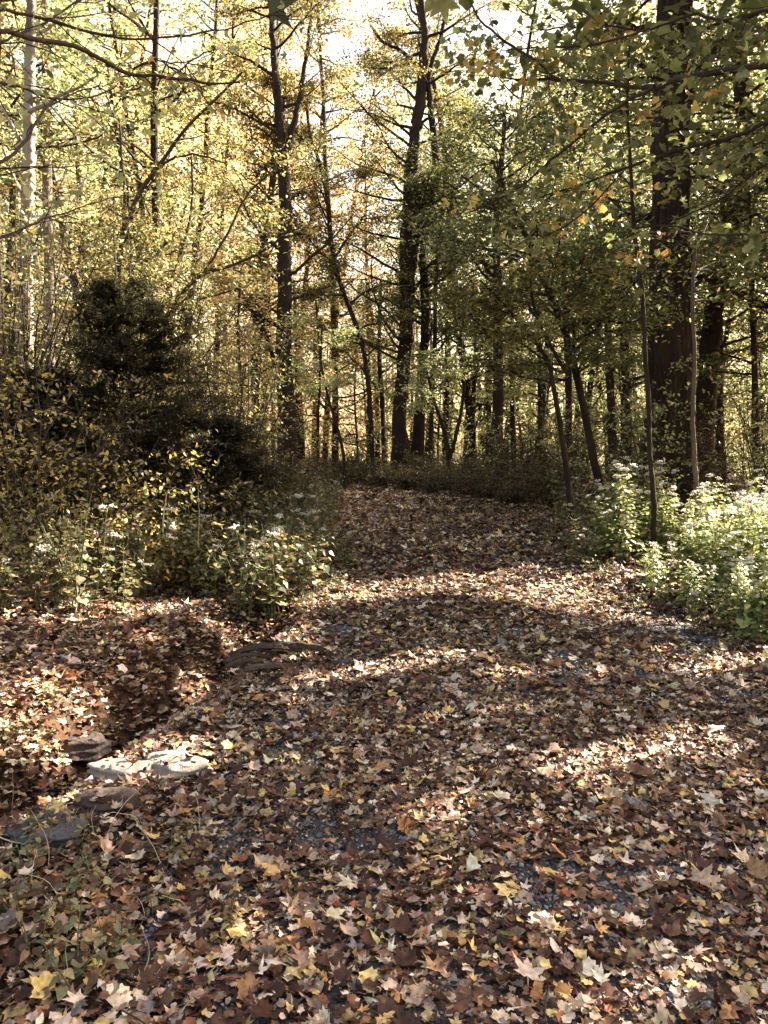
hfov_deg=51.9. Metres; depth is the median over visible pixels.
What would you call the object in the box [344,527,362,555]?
green plant
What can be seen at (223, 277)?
thin tree
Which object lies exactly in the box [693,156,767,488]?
background tree
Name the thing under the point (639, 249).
background tree
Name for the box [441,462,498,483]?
brush shrub
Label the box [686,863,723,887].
fallen leaf
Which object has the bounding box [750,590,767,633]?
white flowered plant
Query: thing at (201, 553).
yellow leaved shrub
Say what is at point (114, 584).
white flowered plant
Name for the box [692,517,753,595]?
white flowered plant
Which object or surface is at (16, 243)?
background tree
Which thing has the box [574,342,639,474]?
background sapling
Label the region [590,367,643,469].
background sapling
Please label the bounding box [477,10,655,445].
background tree
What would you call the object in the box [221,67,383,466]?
background tree
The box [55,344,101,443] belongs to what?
background sapling
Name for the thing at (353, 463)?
brush shrub
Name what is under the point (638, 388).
understory sapling
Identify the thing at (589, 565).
green plant
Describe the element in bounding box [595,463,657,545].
white flowered plant
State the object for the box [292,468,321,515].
white flowered plant
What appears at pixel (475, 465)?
brush shrub
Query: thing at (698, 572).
white flowered plant
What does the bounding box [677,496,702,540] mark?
white flowered plant
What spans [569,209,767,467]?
straight tree
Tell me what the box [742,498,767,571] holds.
white flowered plant
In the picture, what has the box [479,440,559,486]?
brush shrub
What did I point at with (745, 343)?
background sapling
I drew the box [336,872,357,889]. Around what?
fallen leaf
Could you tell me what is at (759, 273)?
pale stem tree
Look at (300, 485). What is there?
white flowered plant
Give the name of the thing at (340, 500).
white flowered plant
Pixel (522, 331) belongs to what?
leaning tree
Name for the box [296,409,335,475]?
understory sapling
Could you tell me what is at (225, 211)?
background tree
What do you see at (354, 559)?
green plant
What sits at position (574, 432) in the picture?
understory sapling
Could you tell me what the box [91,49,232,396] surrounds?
background tree
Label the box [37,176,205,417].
arching sapling
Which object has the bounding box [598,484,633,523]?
white flowered plant
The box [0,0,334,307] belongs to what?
overhanging tree
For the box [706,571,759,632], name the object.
white flowered plant
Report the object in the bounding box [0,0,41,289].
background tree
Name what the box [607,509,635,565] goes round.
white flowered plant
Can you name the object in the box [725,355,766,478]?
background sapling
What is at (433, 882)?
fallen leaf
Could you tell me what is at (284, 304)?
forked tree
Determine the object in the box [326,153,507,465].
straight tree
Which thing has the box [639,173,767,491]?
thin tree
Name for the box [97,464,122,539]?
white flowered plant
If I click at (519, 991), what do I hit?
path
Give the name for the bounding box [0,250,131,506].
tangled bush
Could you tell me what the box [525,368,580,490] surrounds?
understory sapling
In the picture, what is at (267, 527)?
white flowered plant
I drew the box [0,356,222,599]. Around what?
yellow leaved shrub
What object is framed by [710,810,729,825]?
fallen leaf
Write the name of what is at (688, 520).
white flowered plant
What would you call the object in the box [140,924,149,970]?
grass stalk
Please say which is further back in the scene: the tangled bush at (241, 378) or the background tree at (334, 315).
the background tree at (334, 315)
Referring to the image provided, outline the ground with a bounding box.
[0,450,763,1023]
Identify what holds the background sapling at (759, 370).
on the ground
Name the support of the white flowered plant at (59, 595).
on the ground
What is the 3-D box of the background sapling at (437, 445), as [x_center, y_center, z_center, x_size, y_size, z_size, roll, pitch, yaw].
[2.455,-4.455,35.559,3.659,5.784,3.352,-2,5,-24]
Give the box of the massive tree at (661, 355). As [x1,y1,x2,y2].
[517,0,767,515]
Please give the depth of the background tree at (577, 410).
39.27 m
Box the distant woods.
[0,0,767,467]
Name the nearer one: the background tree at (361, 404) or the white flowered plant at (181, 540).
the white flowered plant at (181, 540)
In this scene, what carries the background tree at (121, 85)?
on the ground
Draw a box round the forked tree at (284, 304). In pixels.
[162,0,403,471]
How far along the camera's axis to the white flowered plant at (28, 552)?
7.41 m
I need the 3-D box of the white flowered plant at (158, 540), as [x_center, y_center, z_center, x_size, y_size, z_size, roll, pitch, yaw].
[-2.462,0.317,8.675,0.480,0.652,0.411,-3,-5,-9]
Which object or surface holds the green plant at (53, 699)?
on the ground
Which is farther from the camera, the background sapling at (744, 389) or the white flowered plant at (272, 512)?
the background sapling at (744, 389)
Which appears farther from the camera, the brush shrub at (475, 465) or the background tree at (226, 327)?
the background tree at (226, 327)
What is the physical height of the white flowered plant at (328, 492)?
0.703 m
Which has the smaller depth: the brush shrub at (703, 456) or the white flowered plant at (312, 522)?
the white flowered plant at (312, 522)
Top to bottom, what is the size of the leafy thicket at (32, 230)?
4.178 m
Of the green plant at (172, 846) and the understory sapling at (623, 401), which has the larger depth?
the understory sapling at (623, 401)
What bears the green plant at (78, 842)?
on the ground
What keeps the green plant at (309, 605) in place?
on the ground
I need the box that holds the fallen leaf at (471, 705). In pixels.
[464,700,475,714]
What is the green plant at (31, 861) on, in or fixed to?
on the ground
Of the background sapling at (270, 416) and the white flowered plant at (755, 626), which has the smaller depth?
the white flowered plant at (755, 626)
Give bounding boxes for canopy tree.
[267,0,767,243]
[525,0,767,312]
[541,48,767,344]
[547,0,767,342]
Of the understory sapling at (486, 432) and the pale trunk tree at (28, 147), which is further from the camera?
the understory sapling at (486, 432)
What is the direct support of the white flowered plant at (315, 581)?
on the ground
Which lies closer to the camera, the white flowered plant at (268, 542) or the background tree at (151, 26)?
the white flowered plant at (268, 542)
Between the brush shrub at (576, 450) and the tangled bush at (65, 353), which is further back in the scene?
the brush shrub at (576, 450)
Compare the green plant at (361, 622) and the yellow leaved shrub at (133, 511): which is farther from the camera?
the yellow leaved shrub at (133, 511)
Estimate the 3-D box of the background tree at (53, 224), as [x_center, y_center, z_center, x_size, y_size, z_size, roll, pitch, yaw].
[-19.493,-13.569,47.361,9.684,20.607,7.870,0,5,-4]
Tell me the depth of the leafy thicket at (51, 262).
11.14 m
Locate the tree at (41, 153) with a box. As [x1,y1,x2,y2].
[0,0,107,458]
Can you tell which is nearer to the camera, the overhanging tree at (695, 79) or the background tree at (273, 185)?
the overhanging tree at (695, 79)
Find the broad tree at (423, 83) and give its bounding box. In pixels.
[291,0,584,473]
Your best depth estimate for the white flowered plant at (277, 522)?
8.74 m
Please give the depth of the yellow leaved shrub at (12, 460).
7.02 m
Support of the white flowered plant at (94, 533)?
on the ground
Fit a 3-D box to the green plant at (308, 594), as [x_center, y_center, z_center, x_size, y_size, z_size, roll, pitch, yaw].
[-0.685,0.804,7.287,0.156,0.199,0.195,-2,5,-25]
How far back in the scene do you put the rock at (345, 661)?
5.49 m
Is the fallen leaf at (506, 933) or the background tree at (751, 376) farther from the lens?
the background tree at (751, 376)
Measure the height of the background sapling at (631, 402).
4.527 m
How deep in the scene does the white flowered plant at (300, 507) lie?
10.30 m
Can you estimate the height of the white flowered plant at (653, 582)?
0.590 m
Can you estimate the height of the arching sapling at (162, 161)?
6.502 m
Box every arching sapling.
[0,71,258,465]
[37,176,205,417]
[72,137,246,499]
[76,134,325,498]
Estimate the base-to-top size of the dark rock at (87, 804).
0.103 m
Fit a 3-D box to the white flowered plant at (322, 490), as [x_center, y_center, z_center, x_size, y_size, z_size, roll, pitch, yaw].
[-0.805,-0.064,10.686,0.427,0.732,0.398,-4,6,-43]
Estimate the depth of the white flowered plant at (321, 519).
8.89 m
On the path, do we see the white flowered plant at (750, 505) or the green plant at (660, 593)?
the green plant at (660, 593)
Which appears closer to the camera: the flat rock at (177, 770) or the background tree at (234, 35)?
the flat rock at (177, 770)
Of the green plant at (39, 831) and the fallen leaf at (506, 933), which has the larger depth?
the green plant at (39, 831)
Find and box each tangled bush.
[0,178,146,484]
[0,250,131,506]
[0,308,206,559]
[7,168,292,506]
[42,374,274,561]
[110,430,321,560]
[123,287,366,481]
[175,426,349,524]
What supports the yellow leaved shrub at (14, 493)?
on the ground
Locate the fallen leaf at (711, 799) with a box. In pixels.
[697,791,721,807]
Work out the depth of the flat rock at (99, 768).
3.57 m
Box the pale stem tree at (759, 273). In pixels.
[667,193,767,525]
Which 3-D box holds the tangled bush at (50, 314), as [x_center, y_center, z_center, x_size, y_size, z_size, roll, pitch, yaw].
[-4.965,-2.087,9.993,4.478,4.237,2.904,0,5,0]
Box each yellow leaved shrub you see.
[0,288,197,585]
[0,293,137,544]
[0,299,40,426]
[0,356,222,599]
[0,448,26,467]
[0,473,70,596]
[65,443,198,594]
[137,507,253,597]
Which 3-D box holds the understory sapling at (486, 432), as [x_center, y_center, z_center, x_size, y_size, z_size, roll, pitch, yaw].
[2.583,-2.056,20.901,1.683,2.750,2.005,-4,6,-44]
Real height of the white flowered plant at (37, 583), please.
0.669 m
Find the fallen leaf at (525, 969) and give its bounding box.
[512,951,547,980]
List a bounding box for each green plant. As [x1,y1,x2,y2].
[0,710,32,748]
[0,832,48,877]
[0,861,47,916]
[2,891,76,971]
[17,801,56,858]
[28,898,128,1000]
[33,682,62,708]
[34,862,98,930]
[57,625,94,650]
[60,806,103,856]
[62,843,114,891]
[89,901,141,957]
[92,611,124,629]
[134,885,175,918]
[148,822,186,866]
[179,801,217,842]
[213,879,249,929]
[267,746,282,762]
[291,592,306,617]
[296,601,315,615]
[304,591,318,603]
[314,593,344,616]
[323,569,347,593]
[324,561,344,576]
[330,545,353,568]
[333,525,353,550]
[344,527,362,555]
[346,553,363,568]
[348,616,363,627]
[542,517,559,539]
[544,629,563,639]
[554,500,569,529]
[555,516,587,560]
[557,548,580,563]
[558,518,571,532]
[561,531,572,545]
[575,534,595,562]
[578,553,599,571]
[583,526,605,562]
[593,557,614,580]
[607,559,617,578]
[628,589,645,612]
[653,586,671,602]
[684,587,716,628]
[689,642,724,662]
[698,603,736,630]
[725,628,743,647]
[728,624,763,649]
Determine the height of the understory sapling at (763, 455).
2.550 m
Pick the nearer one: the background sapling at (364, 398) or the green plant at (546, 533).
the green plant at (546, 533)
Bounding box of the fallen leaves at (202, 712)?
[0,452,767,1023]
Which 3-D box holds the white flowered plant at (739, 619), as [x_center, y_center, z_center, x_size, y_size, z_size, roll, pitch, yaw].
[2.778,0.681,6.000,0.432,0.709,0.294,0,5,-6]
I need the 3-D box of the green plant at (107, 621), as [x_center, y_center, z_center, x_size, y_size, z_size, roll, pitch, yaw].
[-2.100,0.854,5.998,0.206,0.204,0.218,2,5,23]
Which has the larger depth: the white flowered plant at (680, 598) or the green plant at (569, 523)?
the green plant at (569, 523)
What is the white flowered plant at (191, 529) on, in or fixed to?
on the ground
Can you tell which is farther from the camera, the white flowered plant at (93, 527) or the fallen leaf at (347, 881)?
the white flowered plant at (93, 527)
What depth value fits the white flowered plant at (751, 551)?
7.20 m
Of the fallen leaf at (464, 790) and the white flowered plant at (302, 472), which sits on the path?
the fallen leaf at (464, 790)
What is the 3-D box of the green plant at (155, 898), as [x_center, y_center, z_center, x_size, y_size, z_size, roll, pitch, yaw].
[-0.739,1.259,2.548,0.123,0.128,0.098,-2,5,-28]
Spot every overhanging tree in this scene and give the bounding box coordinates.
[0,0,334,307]
[433,0,767,300]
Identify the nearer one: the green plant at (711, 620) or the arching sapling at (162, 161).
the green plant at (711, 620)
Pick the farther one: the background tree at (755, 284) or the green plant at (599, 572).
the background tree at (755, 284)
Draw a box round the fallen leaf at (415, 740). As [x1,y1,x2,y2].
[406,735,422,746]
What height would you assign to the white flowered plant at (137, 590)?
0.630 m
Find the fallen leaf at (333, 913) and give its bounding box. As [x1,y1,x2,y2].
[323,905,347,921]
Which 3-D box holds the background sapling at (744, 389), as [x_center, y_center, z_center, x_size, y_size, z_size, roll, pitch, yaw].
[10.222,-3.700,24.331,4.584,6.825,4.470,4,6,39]
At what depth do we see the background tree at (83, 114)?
30.25 m
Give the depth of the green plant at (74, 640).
5.58 m
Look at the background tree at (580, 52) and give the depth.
31.47 m
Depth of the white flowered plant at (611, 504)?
9.89 m
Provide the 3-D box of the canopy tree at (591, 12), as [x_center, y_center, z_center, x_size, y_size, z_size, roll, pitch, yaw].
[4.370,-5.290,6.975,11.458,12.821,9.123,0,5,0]
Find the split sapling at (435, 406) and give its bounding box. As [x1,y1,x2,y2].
[392,288,484,472]
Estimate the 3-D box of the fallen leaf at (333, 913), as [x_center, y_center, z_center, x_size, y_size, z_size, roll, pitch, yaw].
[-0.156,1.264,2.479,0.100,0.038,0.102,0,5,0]
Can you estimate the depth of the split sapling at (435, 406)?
19.80 m
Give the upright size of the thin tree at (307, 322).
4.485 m
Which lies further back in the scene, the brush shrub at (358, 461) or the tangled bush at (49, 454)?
the brush shrub at (358, 461)
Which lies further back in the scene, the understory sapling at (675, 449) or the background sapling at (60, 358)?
the background sapling at (60, 358)
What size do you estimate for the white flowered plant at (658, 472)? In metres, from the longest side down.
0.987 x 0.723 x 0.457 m
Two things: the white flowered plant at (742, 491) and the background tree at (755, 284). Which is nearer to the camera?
the white flowered plant at (742, 491)
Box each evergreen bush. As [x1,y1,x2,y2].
[0,360,131,534]
[8,264,274,529]
[109,410,314,549]
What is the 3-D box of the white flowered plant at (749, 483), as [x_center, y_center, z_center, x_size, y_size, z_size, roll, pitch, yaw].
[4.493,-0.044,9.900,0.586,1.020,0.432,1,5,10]
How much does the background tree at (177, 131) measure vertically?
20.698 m
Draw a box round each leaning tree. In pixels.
[252,56,426,475]
[379,86,745,510]
[409,239,655,521]
[585,0,767,502]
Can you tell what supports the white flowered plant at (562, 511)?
on the ground
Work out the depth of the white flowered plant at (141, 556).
8.09 m
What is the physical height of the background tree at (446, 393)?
17.896 m
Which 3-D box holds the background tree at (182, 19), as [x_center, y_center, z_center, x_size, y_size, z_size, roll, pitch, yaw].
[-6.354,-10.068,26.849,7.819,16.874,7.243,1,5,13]
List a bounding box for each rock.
[6,811,88,850]
[58,731,111,761]
[71,787,142,816]
[87,757,152,787]
[144,750,213,781]
[269,782,307,792]
[339,659,353,664]
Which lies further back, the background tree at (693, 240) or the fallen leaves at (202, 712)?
the background tree at (693, 240)
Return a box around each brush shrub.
[243,436,282,467]
[264,453,335,491]
[265,455,330,514]
[271,457,336,489]
[303,451,363,484]
[315,437,386,483]
[335,456,380,476]
[336,453,421,486]
[373,462,447,489]
[396,442,456,476]
[408,470,454,493]
[418,450,492,494]
[430,452,495,483]
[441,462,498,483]
[442,458,515,501]
[472,413,563,472]
[474,478,558,504]
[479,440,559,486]
[505,448,573,499]
[507,452,592,507]
[518,406,605,489]
[562,459,689,511]
[598,406,642,489]
[684,446,760,519]
[696,397,754,490]
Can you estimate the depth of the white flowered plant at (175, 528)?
8.05 m
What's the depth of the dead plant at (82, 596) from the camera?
6.37 m
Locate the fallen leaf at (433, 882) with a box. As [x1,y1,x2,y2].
[431,877,448,884]
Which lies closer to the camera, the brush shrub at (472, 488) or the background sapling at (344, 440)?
the brush shrub at (472, 488)
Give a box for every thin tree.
[168,244,324,428]
[248,277,367,461]
[263,243,343,467]
[277,309,374,487]
[341,274,431,464]
[380,172,493,461]
[439,269,544,457]
[450,85,586,460]
[454,259,533,468]
[483,251,563,464]
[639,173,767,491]
[646,113,767,476]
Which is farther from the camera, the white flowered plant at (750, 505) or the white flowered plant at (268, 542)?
the white flowered plant at (268, 542)
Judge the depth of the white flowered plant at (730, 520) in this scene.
8.51 m
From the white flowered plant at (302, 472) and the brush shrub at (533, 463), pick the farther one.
the brush shrub at (533, 463)
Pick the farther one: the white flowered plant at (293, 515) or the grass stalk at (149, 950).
the white flowered plant at (293, 515)
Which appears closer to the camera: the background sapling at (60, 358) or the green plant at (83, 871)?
the green plant at (83, 871)
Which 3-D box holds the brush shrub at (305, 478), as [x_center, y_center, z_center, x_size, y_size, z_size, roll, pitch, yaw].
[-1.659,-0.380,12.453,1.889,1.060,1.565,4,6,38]
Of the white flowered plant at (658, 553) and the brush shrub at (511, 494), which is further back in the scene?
the brush shrub at (511, 494)
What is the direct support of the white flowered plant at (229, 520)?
on the ground
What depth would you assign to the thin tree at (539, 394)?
24.88 m
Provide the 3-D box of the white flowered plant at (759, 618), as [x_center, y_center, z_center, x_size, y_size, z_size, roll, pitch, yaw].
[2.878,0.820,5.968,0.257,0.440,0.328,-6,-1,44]
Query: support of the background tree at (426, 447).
on the ground
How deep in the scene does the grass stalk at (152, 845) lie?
2.79 m
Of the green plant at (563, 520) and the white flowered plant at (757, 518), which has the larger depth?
the green plant at (563, 520)
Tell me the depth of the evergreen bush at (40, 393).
9.25 m
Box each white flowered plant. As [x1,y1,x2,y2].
[0,480,58,589]
[0,518,20,598]
[0,558,17,614]
[19,535,69,608]
[32,512,90,604]
[37,495,124,615]
[37,548,77,610]
[47,514,81,571]
[72,530,109,580]
[78,508,108,543]
[82,490,143,597]
[88,513,116,545]
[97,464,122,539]
[98,513,142,591]
[99,536,128,588]
[99,540,152,615]
[114,538,151,602]
[116,495,178,597]
[117,522,153,580]
[143,510,174,559]
[147,472,197,556]
[159,516,204,582]
[161,503,191,541]
[161,544,184,588]
[162,503,206,557]
[163,512,199,585]
[164,507,214,594]
[189,547,224,597]
[190,500,235,555]
[196,508,212,563]
[199,504,250,585]
[206,519,266,616]
[210,503,239,541]
[211,520,269,595]
[220,515,236,549]
[225,521,266,579]
[227,476,276,546]
[240,499,279,566]
[243,530,295,621]
[245,482,303,577]
[245,483,280,539]
[247,522,299,621]
[249,527,275,559]
[250,491,291,551]
[251,512,286,565]
[252,528,305,591]
[268,523,307,582]
[272,504,311,556]
[275,489,309,543]
[278,508,328,574]
[278,530,316,600]
[284,485,314,530]
[288,509,315,551]
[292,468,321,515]
[294,481,314,517]
[297,528,333,593]
[298,493,337,560]
[299,502,326,532]
[305,506,332,540]
[307,488,345,557]
[312,484,339,530]
[314,475,337,514]
[317,471,343,516]
[323,478,345,511]
[544,471,574,515]
[556,486,581,515]
[563,494,620,559]
[564,471,602,524]
[590,456,647,541]
[590,498,613,546]
[591,491,617,542]
[592,515,616,555]
[594,483,616,513]
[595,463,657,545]
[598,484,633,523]
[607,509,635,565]
[608,463,657,560]
[630,460,681,548]
[630,492,660,539]
[631,482,695,560]
[635,467,668,539]
[635,541,671,581]
[636,541,676,593]
[657,492,681,547]
[665,518,714,575]
[666,481,719,545]
[666,558,701,607]
[673,559,717,609]
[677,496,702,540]
[679,526,720,580]
[680,504,731,560]
[684,519,747,591]
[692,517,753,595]
[693,486,732,565]
[696,473,739,521]
[699,550,760,629]
[700,486,748,536]
[702,500,762,574]
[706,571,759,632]
[712,500,756,566]
[720,468,764,537]
[725,557,767,645]
[727,541,767,643]
[729,494,766,552]
[730,527,767,588]
[731,503,767,584]
[731,562,767,637]
[732,567,767,607]
[739,480,767,528]
[739,493,767,571]
[741,582,763,635]
[742,497,767,574]
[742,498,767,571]
[742,556,766,584]
[745,505,764,530]
[746,595,767,642]
[748,541,767,600]
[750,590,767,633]
[755,493,767,511]
[755,531,767,583]
[755,535,767,559]
[758,485,767,516]
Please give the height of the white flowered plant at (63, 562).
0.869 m
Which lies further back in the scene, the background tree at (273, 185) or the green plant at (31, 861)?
the background tree at (273, 185)
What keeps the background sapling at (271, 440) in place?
on the ground
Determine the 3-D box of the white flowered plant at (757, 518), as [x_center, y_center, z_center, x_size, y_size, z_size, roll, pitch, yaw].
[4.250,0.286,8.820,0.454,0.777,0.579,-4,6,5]
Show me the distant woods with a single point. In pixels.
(480, 444)
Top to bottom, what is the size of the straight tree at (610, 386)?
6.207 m
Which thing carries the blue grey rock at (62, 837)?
on the ground
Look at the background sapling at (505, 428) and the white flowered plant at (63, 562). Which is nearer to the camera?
the white flowered plant at (63, 562)
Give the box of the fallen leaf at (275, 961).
[257,955,288,965]
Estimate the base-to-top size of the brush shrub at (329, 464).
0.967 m
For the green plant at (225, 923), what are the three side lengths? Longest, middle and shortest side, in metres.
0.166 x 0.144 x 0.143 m
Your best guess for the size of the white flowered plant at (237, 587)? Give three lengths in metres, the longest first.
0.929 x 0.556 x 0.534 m
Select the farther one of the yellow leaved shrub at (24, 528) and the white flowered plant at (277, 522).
the white flowered plant at (277, 522)
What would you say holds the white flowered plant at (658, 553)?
on the ground
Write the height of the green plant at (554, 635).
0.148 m
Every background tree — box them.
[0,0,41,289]
[0,0,138,377]
[0,0,189,354]
[0,1,177,430]
[0,179,75,384]
[1,0,103,423]
[1,68,41,352]
[1,125,94,343]
[2,0,169,412]
[6,0,255,417]
[10,12,184,399]
[15,30,218,424]
[33,129,140,423]
[35,0,206,414]
[38,0,273,453]
[56,47,227,419]
[76,0,295,429]
[90,49,256,450]
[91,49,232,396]
[144,0,303,410]
[149,42,276,412]
[170,0,353,455]
[183,33,373,463]
[184,0,343,445]
[202,80,347,455]
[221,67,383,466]
[242,0,416,472]
[263,10,435,464]
[300,129,431,468]
[322,0,566,461]
[323,184,412,468]
[357,111,494,466]
[362,55,557,463]
[373,0,582,461]
[443,0,656,447]
[450,49,590,463]
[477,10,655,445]
[478,124,651,456]
[483,70,597,451]
[504,16,702,480]
[506,105,641,476]
[521,35,648,444]
[540,102,725,435]
[572,51,697,464]
[574,0,758,433]
[575,0,767,454]
[592,78,767,330]
[616,69,745,453]
[617,70,766,459]
[691,32,767,448]
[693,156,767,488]
[695,85,767,408]
[698,17,767,484]
[723,196,767,480]
[733,16,767,435]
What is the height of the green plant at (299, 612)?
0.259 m
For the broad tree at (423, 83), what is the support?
on the ground
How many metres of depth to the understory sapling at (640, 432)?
11.61 m
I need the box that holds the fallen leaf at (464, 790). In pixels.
[457,785,473,793]
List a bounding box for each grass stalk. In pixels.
[0,837,102,855]
[18,872,56,894]
[109,790,137,829]
[134,818,163,872]
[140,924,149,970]
[209,927,242,972]
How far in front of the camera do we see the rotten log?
5.38 m
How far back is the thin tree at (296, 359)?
24.73 m
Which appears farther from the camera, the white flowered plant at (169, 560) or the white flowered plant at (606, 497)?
the white flowered plant at (606, 497)
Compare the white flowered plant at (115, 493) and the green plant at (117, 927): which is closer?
the green plant at (117, 927)
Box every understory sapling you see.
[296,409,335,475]
[338,413,396,478]
[425,409,478,472]
[445,380,519,476]
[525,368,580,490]
[526,411,646,512]
[533,379,621,468]
[565,335,702,478]
[587,352,710,514]
[615,362,708,442]
[616,376,645,452]
[632,354,763,495]
[687,357,767,516]
[702,358,767,509]
[716,372,767,498]
[728,339,767,514]
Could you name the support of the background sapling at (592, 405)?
on the ground
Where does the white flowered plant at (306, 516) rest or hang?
on the ground
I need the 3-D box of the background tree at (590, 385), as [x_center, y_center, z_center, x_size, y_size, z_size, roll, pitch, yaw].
[8.152,-9.665,28.911,6.774,17.766,7.987,2,5,23]
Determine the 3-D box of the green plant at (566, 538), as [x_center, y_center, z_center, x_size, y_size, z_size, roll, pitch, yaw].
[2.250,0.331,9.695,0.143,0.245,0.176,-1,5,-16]
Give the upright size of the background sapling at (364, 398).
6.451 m
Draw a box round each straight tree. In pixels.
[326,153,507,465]
[378,50,617,476]
[447,190,648,468]
[490,189,728,494]
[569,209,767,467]
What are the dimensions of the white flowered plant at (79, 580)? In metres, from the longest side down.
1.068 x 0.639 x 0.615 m
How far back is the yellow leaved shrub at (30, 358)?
8.35 m
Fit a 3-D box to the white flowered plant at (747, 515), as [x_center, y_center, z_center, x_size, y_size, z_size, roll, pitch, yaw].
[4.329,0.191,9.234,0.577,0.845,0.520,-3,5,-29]
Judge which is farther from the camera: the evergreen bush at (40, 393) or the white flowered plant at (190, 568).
the evergreen bush at (40, 393)
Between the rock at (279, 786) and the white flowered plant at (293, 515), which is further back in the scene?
the white flowered plant at (293, 515)
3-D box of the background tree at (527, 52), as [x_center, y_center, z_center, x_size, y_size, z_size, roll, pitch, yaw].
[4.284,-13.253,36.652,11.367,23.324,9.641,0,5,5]
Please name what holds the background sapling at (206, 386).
on the ground
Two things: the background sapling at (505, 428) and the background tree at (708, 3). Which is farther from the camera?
the background sapling at (505, 428)
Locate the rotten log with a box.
[225,641,322,672]
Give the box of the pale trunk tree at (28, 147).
[0,0,168,368]
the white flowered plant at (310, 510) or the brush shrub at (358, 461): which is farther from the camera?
the brush shrub at (358, 461)
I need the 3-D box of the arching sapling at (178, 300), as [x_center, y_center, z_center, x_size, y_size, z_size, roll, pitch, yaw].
[-2.562,-2.578,11.479,3.374,5.486,2.142,2,5,25]
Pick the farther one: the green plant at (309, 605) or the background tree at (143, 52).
the background tree at (143, 52)
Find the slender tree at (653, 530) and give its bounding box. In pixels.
[488,15,728,558]
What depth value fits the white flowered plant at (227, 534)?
8.06 m
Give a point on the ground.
(104, 716)
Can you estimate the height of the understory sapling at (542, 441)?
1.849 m
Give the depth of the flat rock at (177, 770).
3.61 m
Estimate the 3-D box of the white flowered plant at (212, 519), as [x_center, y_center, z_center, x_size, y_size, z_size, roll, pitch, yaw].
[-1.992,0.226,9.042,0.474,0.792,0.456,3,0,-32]
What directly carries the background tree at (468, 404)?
on the ground
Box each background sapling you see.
[2,270,91,429]
[37,346,85,414]
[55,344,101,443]
[172,299,219,457]
[176,351,227,427]
[208,338,271,426]
[242,335,330,458]
[243,365,302,462]
[306,339,410,464]
[327,336,411,458]
[355,351,434,469]
[406,349,471,465]
[456,362,549,462]
[476,335,580,455]
[558,370,620,481]
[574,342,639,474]
[577,344,645,481]
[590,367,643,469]
[633,292,767,484]
[714,332,767,475]
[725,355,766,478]
[727,321,767,477]
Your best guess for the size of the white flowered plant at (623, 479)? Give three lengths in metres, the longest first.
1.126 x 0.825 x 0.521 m
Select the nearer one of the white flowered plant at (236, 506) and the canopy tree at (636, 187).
the white flowered plant at (236, 506)
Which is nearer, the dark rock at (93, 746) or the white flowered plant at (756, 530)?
the dark rock at (93, 746)
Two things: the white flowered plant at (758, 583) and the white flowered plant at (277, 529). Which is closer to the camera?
the white flowered plant at (758, 583)
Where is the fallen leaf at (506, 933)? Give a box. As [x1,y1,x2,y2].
[499,930,515,934]
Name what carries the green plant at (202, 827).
on the ground
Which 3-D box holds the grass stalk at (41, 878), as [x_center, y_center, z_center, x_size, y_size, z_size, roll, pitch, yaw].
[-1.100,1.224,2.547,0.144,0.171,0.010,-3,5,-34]
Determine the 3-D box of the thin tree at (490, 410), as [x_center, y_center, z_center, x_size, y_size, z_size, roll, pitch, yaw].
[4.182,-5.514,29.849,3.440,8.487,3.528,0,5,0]
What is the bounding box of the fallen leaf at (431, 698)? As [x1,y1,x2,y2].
[424,687,441,702]
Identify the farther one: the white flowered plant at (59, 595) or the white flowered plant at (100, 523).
the white flowered plant at (100, 523)
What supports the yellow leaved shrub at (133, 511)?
on the ground
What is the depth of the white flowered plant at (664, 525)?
9.44 m
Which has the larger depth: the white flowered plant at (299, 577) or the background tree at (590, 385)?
the background tree at (590, 385)
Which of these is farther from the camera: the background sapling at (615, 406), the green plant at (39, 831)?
the background sapling at (615, 406)
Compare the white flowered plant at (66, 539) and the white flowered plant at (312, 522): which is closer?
the white flowered plant at (66, 539)
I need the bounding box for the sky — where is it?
[0,0,767,450]
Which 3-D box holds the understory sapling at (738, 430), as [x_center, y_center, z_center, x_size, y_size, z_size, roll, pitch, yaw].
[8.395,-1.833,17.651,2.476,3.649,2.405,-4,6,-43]
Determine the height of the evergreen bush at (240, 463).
1.799 m
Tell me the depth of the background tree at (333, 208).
36.22 m
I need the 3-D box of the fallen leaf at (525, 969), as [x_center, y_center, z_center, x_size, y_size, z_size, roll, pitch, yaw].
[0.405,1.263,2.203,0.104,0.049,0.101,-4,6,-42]
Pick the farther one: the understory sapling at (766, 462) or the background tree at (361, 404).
the background tree at (361, 404)
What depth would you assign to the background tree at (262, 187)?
36.98 m
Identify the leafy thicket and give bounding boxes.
[0,114,115,386]
[0,160,200,525]
[67,216,264,477]
[168,307,314,484]
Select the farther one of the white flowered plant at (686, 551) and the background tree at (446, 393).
the background tree at (446, 393)
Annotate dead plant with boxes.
[75,583,100,621]
[162,486,175,532]
[198,490,199,546]
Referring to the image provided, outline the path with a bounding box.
[83,487,767,1023]
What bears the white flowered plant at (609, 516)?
on the ground
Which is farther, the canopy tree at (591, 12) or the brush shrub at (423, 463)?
the brush shrub at (423, 463)
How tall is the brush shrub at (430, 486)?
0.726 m
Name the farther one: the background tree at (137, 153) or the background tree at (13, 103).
the background tree at (137, 153)
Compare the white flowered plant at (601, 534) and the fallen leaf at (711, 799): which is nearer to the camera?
the fallen leaf at (711, 799)

